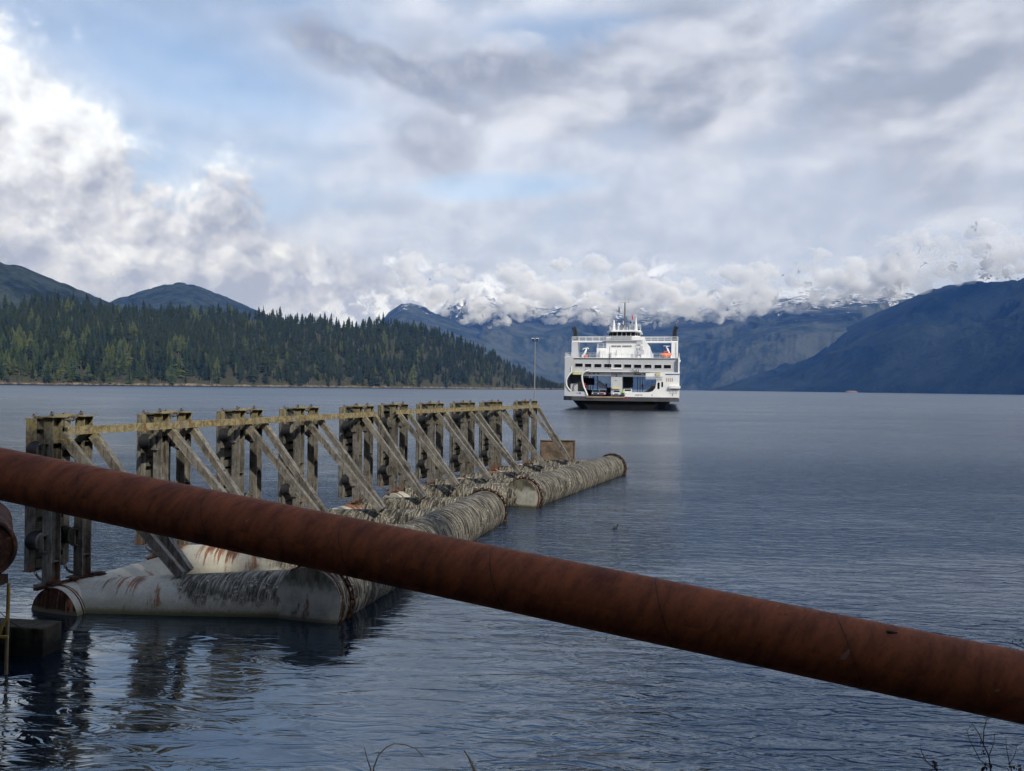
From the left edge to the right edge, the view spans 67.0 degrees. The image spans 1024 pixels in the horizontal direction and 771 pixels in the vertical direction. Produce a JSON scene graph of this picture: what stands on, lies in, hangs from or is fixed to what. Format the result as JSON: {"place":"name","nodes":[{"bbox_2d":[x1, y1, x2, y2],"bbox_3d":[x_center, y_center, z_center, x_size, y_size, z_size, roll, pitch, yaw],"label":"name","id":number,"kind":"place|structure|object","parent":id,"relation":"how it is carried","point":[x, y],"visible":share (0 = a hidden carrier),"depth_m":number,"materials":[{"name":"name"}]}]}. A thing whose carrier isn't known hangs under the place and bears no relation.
{"place":"outdoors","nodes":[
{"label":"outdoors","id":0,"kind":"place"},
{"bbox_2d":[0,262,122,311],"bbox_3d":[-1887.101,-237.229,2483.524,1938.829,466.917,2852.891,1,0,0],"label":"hill","id":1,"kind":"structure","parent":0,"point":[17,282],"depth_m":2842.84,"materials":[{"name":"plant"}]},
{"bbox_2d":[110,282,276,319],"bbox_3d":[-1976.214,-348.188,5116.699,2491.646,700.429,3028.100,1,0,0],"label":"hill","id":2,"kind":"structure","parent":0,"point":[182,294],"depth_m":4993.57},
{"bbox_2d":[0,311,563,389],"bbox_3d":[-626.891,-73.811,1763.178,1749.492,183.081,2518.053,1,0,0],"label":"headland","id":3,"kind":"structure","parent":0,"point":[231,379],"depth_m":1509.39,"materials":[{"name":"green plant"}]},
{"bbox_2d":[1,338,5,353],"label":"conifer tree","id":4,"kind":"object","parent":3,"relation":"on","point":[3,344],"visible":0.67,"depth_m":1092.11,"materials":[{"name":"green plant"}]},
{"bbox_2d":[0,357,7,376],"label":"conifer tree","id":5,"kind":"object","parent":3,"relation":"on","point":[1,362],"visible":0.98,"depth_m":1053.35,"materials":[{"name":"green plant"}]},
{"bbox_2d":[2,350,9,368],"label":"conifer tree","id":6,"kind":"object","parent":3,"relation":"on","point":[5,363],"visible":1,"depth_m":1055.12,"materials":[{"name":"green plant"}]},
{"bbox_2d":[2,368,9,382],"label":"conifer tree","id":7,"kind":"object","parent":3,"relation":"on","point":[5,374],"visible":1,"depth_m":1050.59,"materials":[{"name":"green plant"}]},
{"bbox_2d":[6,354,12,375],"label":"conifer tree","id":8,"kind":"object","parent":3,"relation":"on","point":[8,366],"visible":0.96,"depth_m":1066.43,"materials":[{"name":"green plant"}]},
{"bbox_2d":[6,348,14,371],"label":"conifer tree","id":9,"kind":"object","parent":3,"relation":"on","point":[7,352],"visible":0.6,"depth_m":1074.92,"materials":[{"name":"green plant"}]},
{"bbox_2d":[10,358,17,373],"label":"conifer tree","id":10,"kind":"object","parent":3,"relation":"on","point":[14,361],"visible":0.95,"depth_m":1079.46,"materials":[{"name":"green plant"}]},
{"bbox_2d":[9,343,22,371],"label":"conifer tree","id":11,"kind":"object","parent":3,"relation":"on","point":[14,349],"visible":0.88,"depth_m":1085.67,"materials":[{"name":"green plant"}]},
{"bbox_2d":[14,348,19,371],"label":"conifer tree","id":12,"kind":"object","parent":3,"relation":"on","point":[17,355],"visible":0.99,"depth_m":1084.57,"materials":[{"name":"green plant"}]},
{"bbox_2d":[16,357,22,374],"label":"conifer tree","id":13,"kind":"object","parent":3,"relation":"on","point":[19,364],"visible":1,"depth_m":1082.90,"materials":[{"name":"green plant"}]},
{"bbox_2d":[17,348,23,369],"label":"conifer tree","id":14,"kind":"object","parent":3,"relation":"on","point":[20,356],"visible":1,"depth_m":1087.32,"materials":[{"name":"green plant"}]},
{"bbox_2d":[22,353,28,371],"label":"conifer tree","id":15,"kind":"object","parent":3,"relation":"on","point":[25,359],"visible":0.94,"depth_m":1096.16,"materials":[{"name":"green plant"}]},
{"bbox_2d":[26,343,33,360],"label":"conifer tree","id":16,"kind":"object","parent":3,"relation":"on","point":[29,352],"visible":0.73,"depth_m":1119.51,"materials":[{"name":"green plant"}]},
{"bbox_2d":[27,359,34,373],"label":"conifer tree","id":17,"kind":"object","parent":3,"relation":"on","point":[29,367],"visible":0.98,"depth_m":1097.80,"materials":[{"name":"green plant"}]},
{"bbox_2d":[30,365,34,379],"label":"conifer tree","id":18,"kind":"object","parent":3,"relation":"on","point":[32,374],"visible":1,"depth_m":1090.94,"materials":[{"name":"green plant"}]},
{"bbox_2d":[33,349,43,374],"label":"conifer tree","id":19,"kind":"object","parent":3,"relation":"on","point":[37,366],"visible":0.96,"depth_m":1105.91,"materials":[{"name":"green plant"}]},
{"bbox_2d":[41,342,50,363],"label":"conifer tree","id":20,"kind":"object","parent":3,"relation":"on","point":[46,352],"visible":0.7,"depth_m":1136.27,"materials":[{"name":"green plant"}]},
{"bbox_2d":[40,364,51,382],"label":"conifer tree","id":21,"kind":"object","parent":3,"relation":"on","point":[45,373],"visible":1,"depth_m":1101.03,"materials":[{"name":"green plant"}]},
{"bbox_2d":[42,357,53,377],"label":"conifer tree","id":22,"kind":"object","parent":3,"relation":"on","point":[50,367],"visible":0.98,"depth_m":1109.40,"materials":[{"name":"green plant"}]},
{"bbox_2d":[45,360,53,382],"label":"conifer tree","id":23,"kind":"object","parent":3,"relation":"on","point":[47,372],"visible":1,"depth_m":1103.41,"materials":[{"name":"green plant"}]},
{"bbox_2d":[48,341,54,360],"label":"conifer tree","id":24,"kind":"object","parent":3,"relation":"on","point":[52,351],"visible":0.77,"depth_m":1149.56,"materials":[{"name":"green plant"}]},
{"bbox_2d":[51,356,57,370],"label":"conifer tree","id":25,"kind":"object","parent":3,"relation":"on","point":[54,362],"visible":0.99,"depth_m":1121.90,"materials":[{"name":"green plant"}]},
{"bbox_2d":[51,350,58,370],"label":"conifer tree","id":26,"kind":"object","parent":3,"relation":"on","point":[56,354],"visible":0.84,"depth_m":1130.33,"materials":[{"name":"green plant"}]},
{"bbox_2d":[54,358,64,378],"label":"conifer tree","id":27,"kind":"object","parent":3,"relation":"on","point":[59,362],"visible":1,"depth_m":1120.56,"materials":[{"name":"green plant"}]},
{"bbox_2d":[59,359,66,382],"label":"conifer tree","id":28,"kind":"object","parent":3,"relation":"on","point":[62,366],"visible":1,"depth_m":1117.86,"materials":[{"name":"green plant"}]},
{"bbox_2d":[62,362,68,376],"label":"conifer tree","id":29,"kind":"object","parent":3,"relation":"on","point":[67,367],"visible":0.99,"depth_m":1128.25,"materials":[{"name":"green plant"}]},
{"bbox_2d":[63,356,68,377],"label":"conifer tree","id":30,"kind":"object","parent":3,"relation":"on","point":[65,361],"visible":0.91,"depth_m":1127.28,"materials":[{"name":"green plant"}]},
{"bbox_2d":[64,343,68,358],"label":"conifer tree","id":31,"kind":"object","parent":3,"relation":"on","point":[66,353],"visible":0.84,"depth_m":1155.16,"materials":[{"name":"green plant"}]},
{"bbox_2d":[67,369,72,381],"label":"conifer tree","id":32,"kind":"object","parent":3,"relation":"on","point":[70,377],"visible":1,"depth_m":1124.24,"materials":[{"name":"green plant"}]},
{"bbox_2d":[66,355,75,379],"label":"conifer tree","id":33,"kind":"object","parent":3,"relation":"on","point":[70,364],"visible":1,"depth_m":1128.14,"materials":[{"name":"green plant"}]},
{"bbox_2d":[69,354,80,381],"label":"conifer tree","id":34,"kind":"object","parent":3,"relation":"on","point":[74,373],"visible":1,"depth_m":1130.16,"materials":[{"name":"green plant"}]},
{"bbox_2d":[79,352,84,367],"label":"conifer tree","id":35,"kind":"object","parent":3,"relation":"on","point":[81,362],"visible":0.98,"depth_m":1168.75,"materials":[{"name":"green plant"}]},
{"bbox_2d":[79,343,85,368],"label":"conifer tree","id":36,"kind":"object","parent":3,"relation":"on","point":[81,353],"visible":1,"depth_m":1165.37,"materials":[{"name":"green plant"}]},
{"bbox_2d":[82,363,93,378],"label":"conifer tree","id":37,"kind":"object","parent":3,"relation":"on","point":[87,370],"visible":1,"depth_m":1149.14,"materials":[{"name":"green plant"}]},
{"bbox_2d":[85,348,98,372],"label":"conifer tree","id":38,"kind":"object","parent":3,"relation":"on","point":[89,354],"visible":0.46,"depth_m":1171.32,"materials":[{"name":"green plant"}]},
{"bbox_2d":[87,353,97,378],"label":"conifer tree","id":39,"kind":"object","parent":3,"relation":"on","point":[92,362],"visible":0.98,"depth_m":1158.13,"materials":[{"name":"green plant"}]},
{"bbox_2d":[93,345,104,369],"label":"conifer tree","id":40,"kind":"object","parent":3,"relation":"on","point":[95,352],"visible":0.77,"depth_m":1187.39,"materials":[{"name":"green plant"}]},
{"bbox_2d":[107,371,112,382],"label":"conifer tree","id":41,"kind":"object","parent":3,"relation":"on","point":[110,378],"visible":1,"depth_m":1177.06,"materials":[{"name":"green plant"}]},
{"bbox_2d":[114,345,122,363],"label":"conifer tree","id":42,"kind":"object","parent":3,"relation":"on","point":[119,352],"visible":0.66,"depth_m":1226.83,"materials":[{"name":"green plant"}]},
{"bbox_2d":[118,351,125,373],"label":"conifer tree","id":43,"kind":"object","parent":3,"relation":"on","point":[123,361],"visible":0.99,"depth_m":1205.82,"materials":[{"name":"green plant"}]},
{"bbox_2d":[124,349,133,372],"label":"conifer tree","id":44,"kind":"object","parent":3,"relation":"on","point":[128,360],"visible":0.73,"depth_m":1209.76,"materials":[{"name":"green plant"}]},
{"bbox_2d":[125,364,132,382],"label":"conifer tree","id":45,"kind":"object","parent":3,"relation":"on","point":[129,378],"visible":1,"depth_m":1191.63,"materials":[{"name":"green plant"}]},
{"bbox_2d":[126,347,139,370],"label":"conifer tree","id":46,"kind":"object","parent":3,"relation":"on","point":[133,352],"visible":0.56,"depth_m":1224.76,"materials":[{"name":"green plant"}]},
{"bbox_2d":[130,358,138,376],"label":"conifer tree","id":47,"kind":"object","parent":3,"relation":"on","point":[133,366],"visible":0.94,"depth_m":1208.70,"materials":[{"name":"green plant"}]},
{"bbox_2d":[140,361,146,378],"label":"conifer tree","id":48,"kind":"object","parent":3,"relation":"on","point":[143,374],"visible":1,"depth_m":1210.98,"materials":[{"name":"green plant"}]},
{"bbox_2d":[143,351,152,370],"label":"conifer tree","id":49,"kind":"object","parent":3,"relation":"on","point":[147,356],"visible":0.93,"depth_m":1243.25,"materials":[{"name":"green plant"}]},
{"bbox_2d":[147,352,151,373],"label":"conifer tree","id":50,"kind":"object","parent":3,"relation":"on","point":[149,362],"visible":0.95,"depth_m":1240.25,"materials":[{"name":"green plant"}]},
{"bbox_2d":[153,359,162,376],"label":"conifer tree","id":51,"kind":"object","parent":3,"relation":"on","point":[157,367],"visible":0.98,"depth_m":1244.31,"materials":[{"name":"green plant"}]},
{"bbox_2d":[155,361,165,378],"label":"conifer tree","id":52,"kind":"object","parent":3,"relation":"on","point":[162,373],"visible":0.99,"depth_m":1247.90,"materials":[{"name":"green plant"}]},
{"bbox_2d":[161,364,167,379],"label":"conifer tree","id":53,"kind":"object","parent":3,"relation":"on","point":[164,371],"visible":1,"depth_m":1249.87,"materials":[{"name":"green plant"}]},
{"bbox_2d":[167,355,170,368],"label":"conifer tree","id":54,"kind":"object","parent":3,"relation":"on","point":[168,362],"visible":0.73,"depth_m":1286.69,"materials":[{"name":"green plant"}]},
{"bbox_2d":[167,362,176,382],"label":"conifer tree","id":55,"kind":"object","parent":3,"relation":"on","point":[171,374],"visible":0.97,"depth_m":1254.38,"materials":[{"name":"green plant"}]},
{"bbox_2d":[172,354,176,368],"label":"conifer tree","id":56,"kind":"object","parent":3,"relation":"on","point":[174,360],"visible":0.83,"depth_m":1284.19,"materials":[{"name":"green plant"}]},
{"bbox_2d":[173,354,185,376],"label":"conifer tree","id":57,"kind":"object","parent":3,"relation":"on","point":[179,366],"visible":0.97,"depth_m":1284.02,"materials":[{"name":"green plant"}]},
{"bbox_2d":[183,357,190,374],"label":"conifer tree","id":58,"kind":"object","parent":3,"relation":"on","point":[186,364],"visible":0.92,"depth_m":1305.71,"materials":[{"name":"green plant"}]},
{"bbox_2d":[198,355,204,376],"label":"conifer tree","id":59,"kind":"object","parent":3,"relation":"on","point":[202,364],"visible":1,"depth_m":1314.00,"materials":[{"name":"green plant"}]},
{"bbox_2d":[202,368,207,379],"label":"conifer tree","id":60,"kind":"object","parent":3,"relation":"on","point":[205,373],"visible":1,"depth_m":1309.83,"materials":[{"name":"green plant"}]},
{"bbox_2d":[206,363,209,379],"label":"conifer tree","id":61,"kind":"object","parent":3,"relation":"on","point":[208,371],"visible":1,"depth_m":1313.50,"materials":[{"name":"green plant"}]},
{"bbox_2d":[205,355,213,374],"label":"conifer tree","id":62,"kind":"object","parent":3,"relation":"on","point":[207,361],"visible":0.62,"depth_m":1328.27,"materials":[{"name":"green plant"}]},
{"bbox_2d":[213,368,218,381],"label":"conifer tree","id":63,"kind":"object","parent":3,"relation":"on","point":[215,376],"visible":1,"depth_m":1318.03,"materials":[{"name":"green plant"}]},
{"bbox_2d":[213,356,220,377],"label":"conifer tree","id":64,"kind":"object","parent":3,"relation":"on","point":[216,365],"visible":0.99,"depth_m":1328.25,"materials":[{"name":"green plant"}]},
{"bbox_2d":[220,358,225,378],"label":"conifer tree","id":65,"kind":"object","parent":3,"relation":"on","point":[222,365],"visible":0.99,"depth_m":1337.70,"materials":[{"name":"green plant"}]},
{"bbox_2d":[0,288,564,388],"bbox_3d":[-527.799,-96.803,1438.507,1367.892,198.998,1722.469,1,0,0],"label":"forest","id":66,"kind":"object","parent":3,"relation":"on","point":[41,307],"visible":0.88,"depth_m":1582.12,"materials":[{"name":"green plant"}]},
{"bbox_2d":[384,303,559,383],"bbox_3d":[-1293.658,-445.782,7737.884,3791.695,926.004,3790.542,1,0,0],"label":"mountain","id":67,"kind":"structure","parent":0,"point":[409,312],"depth_m":7637.69,"materials":[{"name":"blue stone"}]},
{"bbox_2d":[0,385,1023,770],"bbox_3d":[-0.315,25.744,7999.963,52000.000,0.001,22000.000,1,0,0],"label":"water","id":68,"kind":"structure","parent":0,"point":[902,509],"depth_m":15.69,"materials":[{"name":"blue liquid"}]},
{"bbox_2d":[0,583,10,674],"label":"yellow rail","id":69,"kind":"object","parent":68,"relation":"in","point":[7,622],"visible":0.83,"depth_m":12.66,"materials":[{"name":"paint"}]},
{"bbox_2d":[0,503,17,585],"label":"pipe stub","id":70,"kind":"object","parent":68,"relation":"in","point":[8,546],"visible":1,"depth_m":11.79,"materials":[{"name":"brown metal"}]},
{"bbox_2d":[0,618,60,656],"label":"concrete block","id":71,"kind":"structure","parent":68,"relation":"in","point":[38,638],"depth_m":13.54,"materials":[{"name":"grey concrete"}]},
{"bbox_2d":[22,403,507,623],"bbox_3d":[-5.297,3.090,22.050,7.222,4.959,14.126,1,0,15],"label":"fender pontoon","id":72,"kind":"object","parent":68,"relation":"on","point":[169,576],"visible":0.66,"depth_m":18.72,"materials":[{"name":"grey metal"}]},
{"bbox_2d":[377,399,626,506],"bbox_3d":[0.541,3.191,37.174,6.258,4.939,16.276,1,0,24],"label":"fender pontoon","id":73,"kind":"object","parent":68,"relation":"on","point":[555,469],"visible":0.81,"depth_m":34.73,"materials":[{"name":"grey wood"}]},
{"bbox_2d":[531,338,538,400],"bbox_3d":[1.286,-0.916,43.655,0.410,3.533,0.226,1,0,0],"label":"marker light","id":74,"kind":"object","parent":73,"relation":"on","point":[533,339],"visible":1,"depth_m":43.65,"materials":[{"name":"grey metal"}]},
{"bbox_2d":[564,297,680,409],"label":"ferry","id":75,"kind":"object","parent":68,"relation":"on","point":[623,358],"visible":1,"depth_m":181.83,"materials":[{"name":"metal"}]},
{"bbox_2d":[592,390,600,395],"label":"car","id":76,"kind":"object","parent":75,"relation":"on","point":[595,392],"visible":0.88,"depth_m":181.77,"materials":[{"name":"grey metal"}]},
{"bbox_2d":[598,390,606,395],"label":"car","id":77,"kind":"object","parent":75,"relation":"on","point":[603,392],"visible":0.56,"depth_m":184.48,"materials":[{"name":"red metal"}]},
{"bbox_2d":[612,390,620,395],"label":"car","id":78,"kind":"object","parent":75,"relation":"on","point":[616,392],"visible":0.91,"depth_m":178.52,"materials":[{"name":"silver metal"}]},
{"bbox_2d":[616,341,643,355],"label":"door panel","id":79,"kind":"structure","parent":75,"relation":"in","point":[641,350],"depth_m":183.12,"materials":[{"name":"white paint"}]},
{"bbox_2d":[661,351,671,357],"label":"rescue boat","id":80,"kind":"object","parent":75,"relation":"on","point":[663,355],"visible":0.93,"depth_m":182.46,"materials":[{"name":"orange plastic"}]},
{"bbox_2d":[0,0,1023,326],"label":"sky","id":81,"kind":"structure","parent":0,"point":[357,160],"materials":[{"name":"white"}]},
{"bbox_2d":[438,282,918,389],"bbox_3d":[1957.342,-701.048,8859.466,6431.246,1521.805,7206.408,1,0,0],"label":"mountain","id":82,"kind":"structure","parent":0,"point":[722,344],"depth_m":7910.71,"materials":[{"name":"blue stone"}]},
{"bbox_2d":[704,278,1023,394],"bbox_3d":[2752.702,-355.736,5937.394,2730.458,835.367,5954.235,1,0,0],"label":"mountain","id":83,"kind":"structure","parent":0,"point":[965,338],"depth_m":4826.46,"materials":[{"name":"blue stone"}]},
{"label":"bank","id":84,"kind":"structure","parent":0,"visible":0},
{"bbox_2d":[364,747,371,770],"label":"grass stalk","id":85,"kind":"object","parent":84,"relation":"on","point":[367,760],"depth_m":2.65,"materials":[{"name":"plant"}]},
{"bbox_2d":[373,743,422,770],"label":"grass stalk","id":86,"kind":"object","parent":84,"relation":"on","point":[388,746],"depth_m":2.69,"materials":[{"name":"plant"}]},
{"bbox_2d":[463,750,475,770],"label":"grass stalk","id":87,"kind":"object","parent":84,"relation":"on","point":[471,763],"depth_m":2.44,"materials":[{"name":"plant"}]},
{"bbox_2d":[0,447,1023,724],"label":"rusty pipe","id":88,"kind":"object","parent":84,"relation":"on","point":[974,677],"visible":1,"depth_m":7.37,"materials":[{"name":"metal"}]},
{"bbox_2d":[914,745,937,770],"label":"twig","id":89,"kind":"object","parent":84,"relation":"on","point":[935,763],"visible":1,"depth_m":3.20,"materials":[{"name":"brown plant"}]},
{"bbox_2d":[966,717,994,770],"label":"twig","id":90,"kind":"object","parent":84,"relation":"on","point":[990,766],"visible":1,"depth_m":3.40,"materials":[{"name":"brown plant"}]},
{"bbox_2d":[1002,639,1023,650],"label":"twig","id":91,"kind":"object","parent":84,"relation":"on","point":[1016,644],"visible":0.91,"depth_m":8.34,"materials":[{"name":"brown plant"}]},
{"bbox_2d":[1005,736,1021,770],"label":"twig","id":92,"kind":"object","parent":84,"relation":"on","point":[1013,767],"visible":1,"depth_m":3.50,"materials":[{"name":"brown plant"}]}
]}

